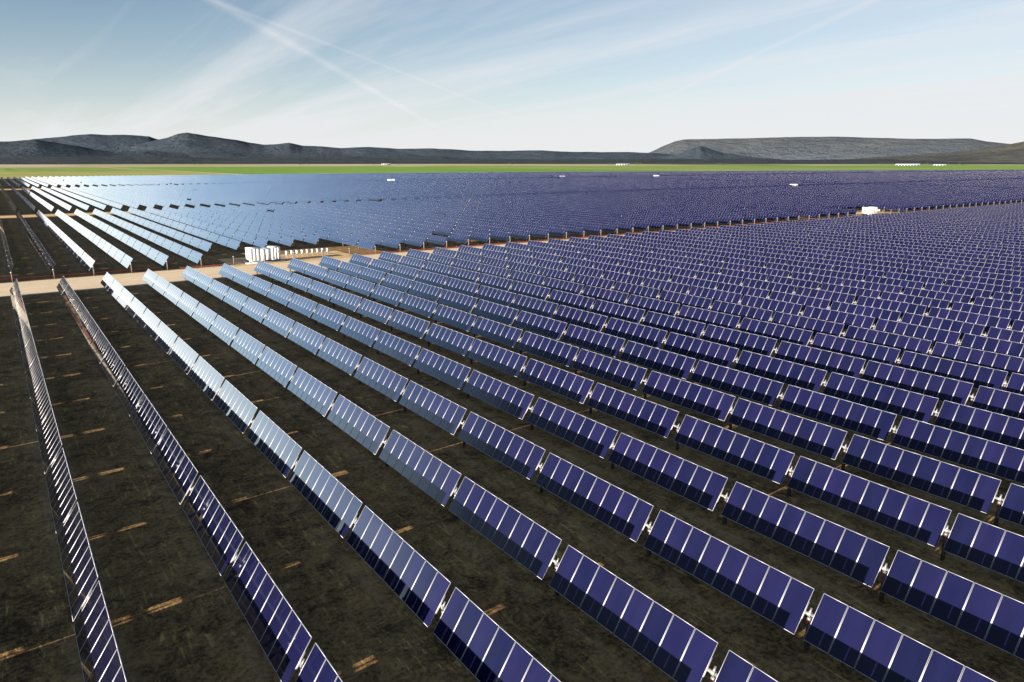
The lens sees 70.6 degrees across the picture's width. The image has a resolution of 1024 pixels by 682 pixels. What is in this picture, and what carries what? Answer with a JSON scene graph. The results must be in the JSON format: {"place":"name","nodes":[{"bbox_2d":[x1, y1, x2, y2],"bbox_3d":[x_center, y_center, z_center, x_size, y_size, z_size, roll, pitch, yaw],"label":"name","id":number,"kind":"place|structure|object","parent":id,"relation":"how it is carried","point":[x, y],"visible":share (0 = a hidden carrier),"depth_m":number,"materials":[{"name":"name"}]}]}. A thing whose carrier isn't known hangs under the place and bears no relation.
{"place":"outdoors","nodes":[
{"label":"outdoors","id":0,"kind":"place"},
{"bbox_2d":[0,166,82,167],"bbox_3d":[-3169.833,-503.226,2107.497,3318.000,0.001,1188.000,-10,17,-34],"label":"field ground","id":1,"kind":"structure","parent":0,"point":[34,166],"depth_m":2949.75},
{"bbox_2d":[0,134,157,151],"bbox_3d":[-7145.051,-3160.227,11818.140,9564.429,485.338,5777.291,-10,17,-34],"label":"mountains","id":2,"kind":"structure","parent":0,"point":[112,143],"depth_m":12060.18,"materials":[{"name":"grey stone"}]},
{"bbox_2d":[0,167,161,171],"bbox_3d":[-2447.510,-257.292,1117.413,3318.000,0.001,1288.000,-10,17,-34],"label":"field ground","id":3,"kind":"structure","parent":0,"point":[69,169],"depth_m":1838.61,"materials":[{"name":"green plant"}]},
{"bbox_2d":[0,171,237,177],"bbox_3d":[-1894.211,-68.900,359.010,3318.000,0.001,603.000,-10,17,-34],"label":"field ground","id":4,"kind":"structure","parent":0,"point":[53,174],"depth_m":1224.28,"materials":[{"name":"green plant"}]},
{"bbox_2d":[0,164,252,165],"bbox_3d":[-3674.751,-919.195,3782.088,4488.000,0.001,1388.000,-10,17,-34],"label":"field ground","id":5,"kind":"structure","parent":0,"point":[147,164],"depth_m":4938.31,"materials":[{"name":"green plant"}]},
{"bbox_2d":[0,207,260,217],"bbox_3d":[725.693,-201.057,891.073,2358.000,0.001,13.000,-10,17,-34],"label":"dirt road","id":6,"kind":"structure","parent":0,"point":[46,215],"depth_m":271.59,"materials":[{"name":"beige soil"}]},
{"bbox_2d":[66,165,272,165],"bbox_3d":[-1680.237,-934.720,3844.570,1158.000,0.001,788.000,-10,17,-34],"label":"field ground","id":7,"kind":"structure","parent":0,"point":[169,165],"depth_m":3692.64,"materials":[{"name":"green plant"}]},
{"bbox_2d":[87,165,343,166],"bbox_3d":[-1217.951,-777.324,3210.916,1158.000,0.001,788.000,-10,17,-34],"label":"field ground","id":8,"kind":"structure","parent":0,"point":[217,166],"depth_m":2948.55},
{"bbox_2d":[0,139,456,158],"bbox_3d":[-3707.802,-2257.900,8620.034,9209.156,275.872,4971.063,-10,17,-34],"label":"mountains","id":9,"kind":"structure","parent":0,"point":[31,148],"depth_m":8508.21,"materials":[{"name":"grey stone"}]},
{"bbox_2d":[115,133,675,158],"bbox_3d":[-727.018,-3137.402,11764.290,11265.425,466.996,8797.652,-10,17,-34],"label":"mountains","id":10,"kind":"structure","parent":0,"point":[186,142],"depth_m":11369.63,"materials":[{"name":"grey stone"}]},
{"bbox_2d":[107,166,724,173],"bbox_3d":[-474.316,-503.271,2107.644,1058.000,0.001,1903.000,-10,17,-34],"label":"field ground","id":11,"kind":"structure","parent":0,"point":[316,169],"depth_m":1838.23,"materials":[{"name":"green plant"}]},
{"bbox_2d":[347,165,542,165],"bbox_3d":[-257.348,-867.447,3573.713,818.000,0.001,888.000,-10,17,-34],"label":"field ground","id":12,"kind":"structure","parent":0,"point":[444,165],"depth_m":3691.14,"materials":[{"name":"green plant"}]},
{"bbox_2d":[373,164,557,164],"bbox_3d":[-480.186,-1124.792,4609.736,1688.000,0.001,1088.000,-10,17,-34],"label":"field ground","id":13,"kind":"structure","parent":0,"point":[469,164],"depth_m":4936.30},
{"bbox_2d":[0,207,976,297],"bbox_3d":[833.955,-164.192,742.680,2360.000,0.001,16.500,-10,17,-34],"label":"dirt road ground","id":14,"kind":"structure","parent":0,"point":[45,286],"depth_m":125.33,"materials":[{"name":"beige soil"}]},
{"bbox_2d":[180,263,229,269],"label":"barrier fence","id":15,"kind":"object","parent":14,"relation":"on","point":[202,266],"visible":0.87,"depth_m":136.88,"materials":[{"name":"brown"}]},
{"bbox_2d":[10,200,1021,282],"bbox_3d":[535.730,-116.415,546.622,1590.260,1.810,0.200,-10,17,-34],"label":"row end piers","id":16,"kind":"structure","parent":14,"relation":"on","point":[489,240],"depth_m":174.56,"materials":[{"name":"silver metal"}]},
{"bbox_2d":[364,215,861,253],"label":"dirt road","id":17,"kind":"structure","parent":14,"relation":"on","point":[600,235],"depth_m":186.00,"materials":[{"name":"brown soil"}]},
{"bbox_2d":[0,164,1020,178],"bbox_3d":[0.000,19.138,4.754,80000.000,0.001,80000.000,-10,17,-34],"label":"ground","id":18,"kind":"structure","parent":0,"point":[363,164],"depth_m":3700.90,"materials":[{"name":"green plant"}]},
{"bbox_2d":[56,163,964,165],"bbox_3d":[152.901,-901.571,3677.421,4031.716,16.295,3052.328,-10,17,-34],"label":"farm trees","id":19,"kind":"object","parent":18,"relation":"on","point":[638,163],"visible":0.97,"depth_m":3722.53,"materials":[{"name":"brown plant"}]},
{"bbox_2d":[0,177,1023,681],"bbox_3d":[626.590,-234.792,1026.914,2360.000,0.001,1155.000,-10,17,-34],"label":"ground","id":20,"kind":"structure","parent":0,"point":[174,611],"depth_m":41.31,"materials":[{"name":"brown soil"}]},
{"bbox_2d":[0,267,159,281],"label":"barrier fence","id":21,"kind":"object","parent":20,"relation":"on","point":[79,273],"visible":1,"depth_m":128.03,"materials":[{"name":"brown"}]},
{"bbox_2d":[218,251,351,266],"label":"inverter pad","id":22,"kind":"object","parent":20,"relation":"on","point":[310,256],"depth_m":152.73,"materials":[{"name":"beige concrete"}]},
{"bbox_2d":[241,245,285,263],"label":"inverter skid","id":23,"kind":"object","parent":22,"relation":"on","point":[254,255],"visible":1,"depth_m":144.97,"materials":[{"name":"white metal"}]},
{"bbox_2d":[285,248,328,255],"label":"electrical cabinets","id":24,"kind":"object","parent":22,"relation":"on","point":[302,251],"visible":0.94,"depth_m":155.25,"materials":[{"name":"white metal"}]},
{"bbox_2d":[0,192,1010,275],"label":"solar panels","id":25,"kind":"object","parent":20,"relation":"on","point":[503,216],"visible":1,"depth_m":244.68,"materials":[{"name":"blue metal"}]},
{"bbox_2d":[0,169,1023,202],"bbox_3d":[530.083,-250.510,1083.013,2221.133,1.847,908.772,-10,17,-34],"label":"solar panels","id":26,"kind":"object","parent":20,"relation":"on","point":[997,184],"visible":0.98,"depth_m":583.80,"materials":[{"name":"blue glass"}]},
{"bbox_2d":[10,203,1023,681],"bbox_3d":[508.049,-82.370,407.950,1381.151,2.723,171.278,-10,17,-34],"label":"solar panels","id":27,"kind":"object","parent":20,"relation":"on","point":[910,267],"visible":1,"depth_m":53.90,"materials":[{"name":"blue glass"}]},
{"bbox_2d":[847,212,890,215],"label":"inverter pad","id":28,"kind":"object","parent":20,"relation":"on","point":[858,214],"depth_m":282.04,"materials":[{"name":"beige concrete"}]},
{"bbox_2d":[861,207,877,214],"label":"inverter skid","id":29,"kind":"object","parent":28,"relation":"on","point":[868,210],"visible":0.87,"depth_m":272.33,"materials":[{"name":"white metal"}]},
{"bbox_2d":[0,156,1023,164],"bbox_3d":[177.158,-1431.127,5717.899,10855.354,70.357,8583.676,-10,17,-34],"label":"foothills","id":30,"kind":"structure","parent":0,"point":[97,160],"depth_m":6299.35,"materials":[{"name":"grey stone"}]},
{"bbox_2d":[0,0,1023,152],"label":"sky","id":31,"kind":"structure","parent":0,"point":[641,76],"materials":[{"name":"blue"}]},
{"bbox_2d":[560,164,615,164],"bbox_3d":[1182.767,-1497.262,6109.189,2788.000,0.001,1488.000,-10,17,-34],"label":"field ground","id":32,"kind":"structure","parent":0,"point":[587,164],"depth_m":4935.30,"materials":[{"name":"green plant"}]},
{"bbox_2d":[546,164,737,165],"bbox_3d":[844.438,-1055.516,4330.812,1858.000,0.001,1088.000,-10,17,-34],"label":"field ground","id":33,"kind":"structure","parent":0,"point":[626,165],"depth_m":3690.39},
{"bbox_2d":[419,166,911,169],"bbox_3d":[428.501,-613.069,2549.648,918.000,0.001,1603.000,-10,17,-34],"label":"field ground","id":34,"kind":"structure","parent":0,"point":[696,168],"depth_m":2453.90,"materials":[{"name":"green plant"}]},
{"bbox_2d":[662,146,783,159],"bbox_3d":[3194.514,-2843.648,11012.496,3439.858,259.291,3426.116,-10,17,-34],"label":"hill","id":35,"kind":"structure","parent":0,"point":[700,152],"depth_m":10806.80,"materials":[{"name":"grey stone"}]},
{"bbox_2d":[632,164,977,164],"bbox_3d":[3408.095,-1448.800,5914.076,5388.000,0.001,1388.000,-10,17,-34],"label":"field ground","id":36,"kind":"structure","parent":0,"point":[801,164],"depth_m":4934.29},
{"bbox_2d":[649,137,1007,159],"bbox_3d":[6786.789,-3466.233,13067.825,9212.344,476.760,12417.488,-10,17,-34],"label":"hill","id":37,"kind":"structure","parent":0,"point":[808,148],"depth_m":12396.99,"materials":[{"name":"grey stone"}]},
{"bbox_2d":[683,165,1023,168],"bbox_3d":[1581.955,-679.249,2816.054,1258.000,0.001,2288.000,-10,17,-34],"label":"field ground","id":38,"kind":"structure","parent":0,"point":[970,167],"depth_m":2947.36,"materials":[{"name":"green plant"}]},
{"bbox_2d":[738,168,1010,170],"bbox_3d":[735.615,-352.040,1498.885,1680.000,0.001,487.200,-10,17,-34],"label":"field ground","id":39,"kind":"structure","parent":0,"point":[888,169],"depth_m":1839.54,"materials":[{"name":"green plant"}]},
{"bbox_2d":[896,164,919,165],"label":"farm shed","id":40,"kind":"structure","parent":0,"point":[907,164],"depth_m":3405.18,"materials":[{"name":"grey metal"}]},
{"bbox_2d":[850,165,1023,165],"bbox_3d":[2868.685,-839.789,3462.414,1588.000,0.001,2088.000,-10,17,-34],"label":"field ground","id":41,"kind":"structure","parent":0,"point":[946,165],"depth_m":3693.40,"materials":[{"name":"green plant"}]},
{"bbox_2d":[859,141,1023,162],"bbox_3d":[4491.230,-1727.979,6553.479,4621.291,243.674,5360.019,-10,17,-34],"label":"hills","id":42,"kind":"structure","parent":0,"point":[1012,153],"depth_m":6268.64,"materials":[{"name":"grey stone"}]}
]}

